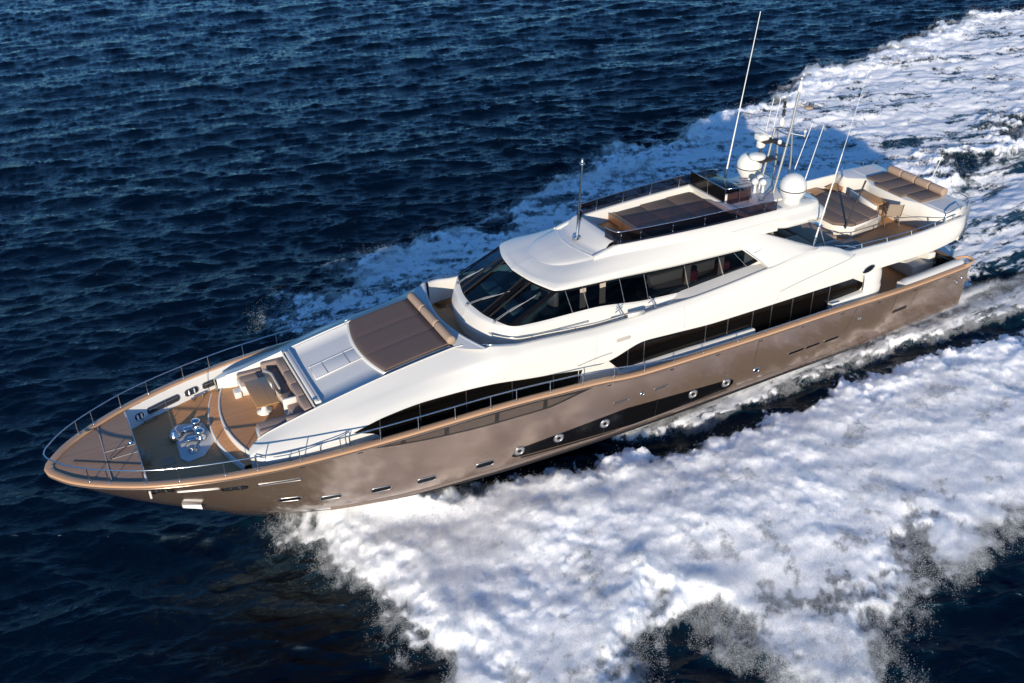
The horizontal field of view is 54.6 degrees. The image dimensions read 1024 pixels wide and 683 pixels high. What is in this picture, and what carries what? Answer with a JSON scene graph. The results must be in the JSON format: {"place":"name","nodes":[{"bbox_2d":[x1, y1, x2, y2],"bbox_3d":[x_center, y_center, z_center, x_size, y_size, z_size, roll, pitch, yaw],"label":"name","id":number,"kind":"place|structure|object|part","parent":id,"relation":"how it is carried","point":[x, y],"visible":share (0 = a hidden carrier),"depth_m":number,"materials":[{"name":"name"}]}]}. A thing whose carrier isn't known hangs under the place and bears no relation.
{"place":"outdoors","nodes":[
{"label":"outdoors","id":0,"kind":"place"},
{"bbox_2d":[0,0,1023,682],"bbox_3d":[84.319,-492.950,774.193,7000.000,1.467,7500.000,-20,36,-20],"label":"water","id":1,"kind":"structure","parent":0,"point":[182,182],"depth_m":44.22,"materials":[{"name":"blue liquid"}]},
{"bbox_2d":[43,11,974,515],"bbox_3d":[2.433,-2.698,34.243,35.842,14.102,7.324,-16,34,-22],"label":"motor yacht","id":2,"kind":"object","parent":1,"relation":"on","point":[587,325],"visible":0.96,"depth_m":32.70,"materials":[{"name":"white paint"},{"name":"taupe paint"},{"name":"dark glass"}]},
{"bbox_2d":[233,388,242,398],"bbox_3d":[-8.769,1.655,31.723,0.230,0.225,0.320,-16,34,-22],"label":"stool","id":3,"kind":"object","parent":2,"relation":"on","point":[237,392],"visible":1,"depth_m":31.61,"materials":[{"name":"white"}]},
{"bbox_2d":[244,376,278,415],"bbox_3d":[-7.738,1.865,30.843,0.700,0.745,1.600,-16,34,-22],"label":"pedestal table","id":4,"kind":"object","parent":2,"relation":"on","point":[262,393],"visible":1,"depth_m":30.70,"materials":[{"name":"brown wood"}]},
{"bbox_2d":[236,357,311,438],"bbox_3d":[-7.490,1.785,30.945,1.720,0.754,3.600,-16,34,-22],"label":"shaped sofa","id":5,"kind":"object","parent":2,"relation":"on","point":[285,386],"visible":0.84,"depth_m":31.13,"materials":[{"name":"beige leather"}]},
{"bbox_2d":[355,420,379,434],"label":"window","id":6,"kind":"structure","parent":2,"relation":"in","point":[376,424],"depth_m":29.63,"materials":[{"name":"black glass"}]},
{"bbox_2d":[347,298,448,374],"bbox_3d":[-3.851,-0.187,31.958,2.553,0.329,3.440,-20,36,-20],"label":"sun pad","id":7,"kind":"object","parent":2,"relation":"on","point":[391,336],"visible":1,"depth_m":31.75,"materials":[{"name":"brown fabric"}]},
{"bbox_2d":[380,404,420,436],"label":"window","id":8,"kind":"structure","parent":2,"relation":"in","point":[413,411],"depth_m":30.02,"materials":[{"name":"black glass"}]},
{"bbox_2d":[407,292,426,311],"bbox_3d":[-3.180,-1.311,33.199,0.300,0.300,1.100,-16,34,-22],"label":"bolster","id":9,"kind":"object","parent":2,"relation":"on","point":[415,301],"visible":0.89,"depth_m":33.08,"materials":[{"name":"beige fabric"}]},
{"bbox_2d":[406,429,443,441],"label":"hull window","id":10,"kind":"structure","parent":2,"relation":"in","point":[439,432],"depth_m":29.96,"materials":[{"name":"glass"}]},
{"bbox_2d":[420,306,439,326],"bbox_3d":[-2.659,-0.794,32.333,0.300,0.300,1.130,-16,34,-22],"label":"bolster","id":11,"kind":"object","parent":2,"relation":"on","point":[429,315],"visible":0.9,"depth_m":32.20,"materials":[{"name":"beige fabric"}]},
{"bbox_2d":[420,391,466,425],"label":"window","id":12,"kind":"structure","parent":2,"relation":"in","point":[458,398],"depth_m":30.55,"materials":[{"name":"black glass"}]},
{"bbox_2d":[434,322,455,344],"bbox_3d":[-2.131,-0.270,31.456,0.300,0.300,1.130,-16,34,-22],"label":"bolster","id":13,"kind":"object","parent":2,"relation":"on","point":[444,332],"visible":1,"depth_m":31.24,"materials":[{"name":"beige fabric"}]},
{"bbox_2d":[449,414,494,433],"bbox_3d":[-1.222,2.561,30.539,1.566,0.506,0.059,-19,36,-19],"label":"hull window","id":14,"kind":"structure","parent":2,"relation":"in","point":[490,419],"depth_m":30.54,"materials":[{"name":"glass"}]},
{"bbox_2d":[373,388,590,448],"bbox_3d":[-0.774,2.420,30.723,7.466,0.947,0.081,-19,36,-19],"label":"hull window frame","id":15,"kind":"structure","parent":2,"relation":"in","point":[446,430],"depth_m":30.90,"materials":[{"name":"black metal"}]},
{"bbox_2d":[466,381,511,411],"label":"window","id":16,"kind":"structure","parent":2,"relation":"in","point":[489,390],"depth_m":31.18,"materials":[{"name":"black glass"}]},
{"bbox_2d":[499,401,543,420],"bbox_3d":[0.298,2.168,31.186,1.550,0.384,0.073,-16,34,-22],"label":"hull window","id":17,"kind":"structure","parent":2,"relation":"in","point":[522,410],"depth_m":31.18,"materials":[{"name":"glass"}]},
{"bbox_2d":[512,375,552,398],"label":"window","id":18,"kind":"structure","parent":2,"relation":"in","point":[517,384],"depth_m":31.86,"materials":[{"name":"black glass"}]},
{"bbox_2d":[519,292,570,323],"bbox_3d":[1.010,-1.066,31.722,1.975,0.812,0.170,-16,34,-22],"label":"window","id":19,"kind":"structure","parent":2,"relation":"in","point":[557,305],"depth_m":31.83,"materials":[{"name":"black glass"}]},
{"bbox_2d":[547,393,576,406],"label":"hull window","id":20,"kind":"structure","parent":2,"relation":"in","point":[550,401],"depth_m":31.67,"materials":[{"name":"glass"}]},
{"bbox_2d":[554,371,577,388],"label":"window","id":21,"kind":"structure","parent":2,"relation":"in","point":[573,380],"depth_m":32.40,"materials":[{"name":"black glass"}]},
{"bbox_2d":[566,289,586,311],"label":"window","id":22,"kind":"structure","parent":2,"relation":"in","point":[577,301],"depth_m":32.21,"materials":[{"name":"black glass"}]},
{"bbox_2d":[585,280,623,307],"bbox_3d":[3.007,-1.536,32.622,1.502,0.933,0.153,-16,34,-22],"label":"window","id":23,"kind":"structure","parent":2,"relation":"in","point":[596,296],"depth_m":32.62,"materials":[{"name":"black glass"}]},
{"bbox_2d":[609,351,626,368],"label":"window","id":24,"kind":"structure","parent":2,"relation":"in","point":[621,360],"depth_m":33.17,"materials":[{"name":"black glass"}]},
{"bbox_2d":[620,275,646,301],"bbox_3d":[4.059,-1.755,33.107,0.978,1.062,0.137,-19,36,-19],"label":"window","id":25,"kind":"structure","parent":2,"relation":"in","point":[634,289],"depth_m":33.11,"materials":[{"name":"black glass"}]},
{"bbox_2d":[628,341,643,365],"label":"window","id":26,"kind":"structure","parent":2,"relation":"in","point":[635,354],"depth_m":33.37,"materials":[{"name":"black glass"}]},
{"bbox_2d":[609,192,721,230],"bbox_3d":[5.686,-4.316,35.235,3.680,0.330,3.000,-16,34,-22],"label":"lounge pad","id":27,"kind":"object","parent":2,"relation":"on","point":[687,205],"visible":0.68,"depth_m":35.47,"materials":[{"name":"taupe fabric"}]},
{"bbox_2d":[644,267,687,298],"bbox_3d":[5.223,-2.031,33.619,1.676,1.125,0.139,-19,36,-19],"label":"window","id":28,"kind":"structure","parent":2,"relation":"in","point":[671,281],"depth_m":33.64,"materials":[{"name":"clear glass"}]},
{"bbox_2d":[644,326,705,360],"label":"window","id":29,"kind":"structure","parent":2,"relation":"in","point":[663,345],"depth_m":33.96,"materials":[{"name":"black glass"}]},
{"bbox_2d":[685,258,721,287],"bbox_3d":[6.606,-2.412,34.182,1.511,0.953,0.149,-19,35,-18],"label":"window","id":30,"kind":"structure","parent":2,"relation":"in","point":[698,273],"depth_m":34.18,"materials":[{"name":"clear glass"}]},
{"bbox_2d":[705,319,727,341],"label":"window","id":31,"kind":"structure","parent":2,"relation":"in","point":[718,329],"depth_m":34.68,"materials":[{"name":"black glass"}]},
{"bbox_2d":[719,254,744,274],"bbox_3d":[7.676,-2.727,34.589,1.054,0.807,0.161,-18,35,-18],"label":"window","id":32,"kind":"structure","parent":2,"relation":"in","point":[730,263],"depth_m":34.57,"materials":[{"name":"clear glass"}]},
{"bbox_2d":[727,311,752,334],"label":"window","id":33,"kind":"structure","parent":2,"relation":"in","point":[737,323],"depth_m":35.07,"materials":[{"name":"black glass"}]},
{"bbox_2d":[736,251,755,265],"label":"window","id":34,"kind":"structure","parent":2,"relation":"in","point":[745,257],"depth_m":34.76,"materials":[{"name":"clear glass"}]},
{"bbox_2d":[752,305,771,332],"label":"window","id":35,"kind":"structure","parent":2,"relation":"in","point":[761,317],"depth_m":35.49,"materials":[{"name":"black glass"}]},
{"bbox_2d":[770,298,792,327],"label":"window","id":36,"kind":"structure","parent":2,"relation":"in","point":[781,311],"depth_m":35.84,"materials":[{"name":"black glass"}]},
{"bbox_2d":[790,292,812,320],"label":"window","id":37,"kind":"structure","parent":2,"relation":"in","point":[801,306],"depth_m":36.20,"materials":[{"name":"black glass"}]},
{"bbox_2d":[775,222,836,246],"bbox_3d":[10.402,-3.999,38.331,3.300,0.400,2.700,-16,34,-22],"label":"corner bench","id":38,"kind":"object","parent":2,"relation":"on","point":[805,233],"visible":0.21,"depth_m":38.12,"materials":[{"name":"grey fabric"}]},
{"bbox_2d":[806,187,825,195],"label":"folding stool","id":39,"kind":"object","parent":2,"relation":"on","point":[816,191],"visible":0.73,"depth_m":41.19,"materials":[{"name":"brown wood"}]},
{"bbox_2d":[810,286,829,314],"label":"window","id":40,"kind":"structure","parent":2,"relation":"in","point":[820,297],"depth_m":36.55,"materials":[{"name":"black glass"}]},
{"bbox_2d":[826,184,843,192],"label":"folding stool","id":41,"kind":"object","parent":2,"relation":"on","point":[837,187],"visible":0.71,"depth_m":41.52,"materials":[{"name":"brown wood"}]},
{"bbox_2d":[823,238,860,249],"bbox_3d":[12.083,-3.443,37.413,2.300,0.340,0.550,-16,34,-22],"label":"sofa","id":42,"kind":"object","parent":2,"relation":"on","point":[850,241],"visible":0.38,"depth_m":37.50,"materials":[{"name":"grey fabric"}]},
{"bbox_2d":[828,279,862,301],"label":"window","id":43,"kind":"structure","parent":2,"relation":"in","point":[844,288],"depth_m":36.87,"materials":[{"name":"black glass"}]},
{"bbox_2d":[815,190,880,237],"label":"lounge island","id":44,"kind":"structure","parent":2,"relation":"on","point":[865,217],"depth_m":39.11,"materials":[{"name":"fabric"}]},
{"bbox_3d":[13.554,-4.402,38.653,0.666,0.227,0.008,-25,38,-26],"label":"locker door","id":45,"kind":"part","parent":44,"relation":"part of","materials":[{"name":"white plastic"}]},
{"bbox_3d":[13.869,-4.350,38.937,1.414,0.203,0.007,-25,38,-26],"label":"locker door","id":46,"kind":"part","parent":44,"relation":"part of","materials":[{"name":"plastic"}]},
{"bbox_3d":[14.167,-4.635,39.008,0.686,0.229,0.008,-25,38,-26],"label":"locker door","id":47,"kind":"part","parent":44,"relation":"part of","materials":[{"name":"white plastic"}]},
{"bbox_2d":[857,191,888,216],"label":"dining table","id":48,"kind":"object","parent":2,"relation":"on","point":[874,199],"visible":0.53,"depth_m":40.17,"materials":[{"name":"brown wood"}]},
{"bbox_2d":[882,204,904,226],"bbox_3d":[15.090,-5.082,39.326,0.610,1.040,0.700,3,32,7],"label":"sling chair","id":49,"kind":"object","parent":2,"relation":"on","point":[894,210],"visible":1,"depth_m":39.10,"materials":[{"name":"beige fabric"}]},
{"bbox_2d":[887,165,904,177],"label":"roll bolster","id":50,"kind":"object","parent":2,"relation":"on","point":[894,170],"visible":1,"depth_m":41.13,"materials":[{"name":"beige fabric"}]},
{"bbox_2d":[867,172,940,202],"bbox_3d":[15.709,-6.228,40.130,1.360,0.100,2.920,-16,34,-22],"label":"stern sun bed","id":51,"kind":"object","parent":2,"relation":"on","point":[893,184],"visible":1,"depth_m":39.98,"materials":[{"name":"brown fabric"}]},
{"bbox_2d":[900,171,918,183],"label":"roll bolster","id":52,"kind":"object","parent":2,"relation":"on","point":[908,176],"visible":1,"depth_m":40.57,"materials":[{"name":"beige fabric"}]},
{"bbox_2d":[914,177,932,189],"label":"roll bolster","id":53,"kind":"object","parent":2,"relation":"on","point":[922,182],"visible":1,"depth_m":40.02,"materials":[{"name":"beige fabric"}]},
{"bbox_2d":[928,183,947,195],"bbox_3d":[16.973,-6.059,39.556,0.340,0.340,0.730,-16,34,-22],"label":"roll bolster","id":54,"kind":"object","parent":2,"relation":"on","point":[937,189],"visible":1,"depth_m":39.40,"materials":[{"name":"beige fabric"}]},
{"bbox_2d":[247,4,1023,338],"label":"starboard spray","id":55,"kind":"object","parent":1,"relation":"on","point":[685,160],"visible":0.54,"depth_m":52.78,"materials":[{"name":"white liquid"}]},
{"bbox_2d":[251,333,1023,682],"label":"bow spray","id":56,"kind":"object","parent":1,"relation":"on","point":[489,487],"visible":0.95,"depth_m":29.58,"materials":[{"name":"white liquid"}]},
{"bbox_2d":[622,270,1023,442],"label":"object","id":57,"kind":"object","parent":1,"relation":"on","point":[960,313],"visible":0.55,"depth_m":38.56,"materials":[{"name":"white liquid"}]}
]}

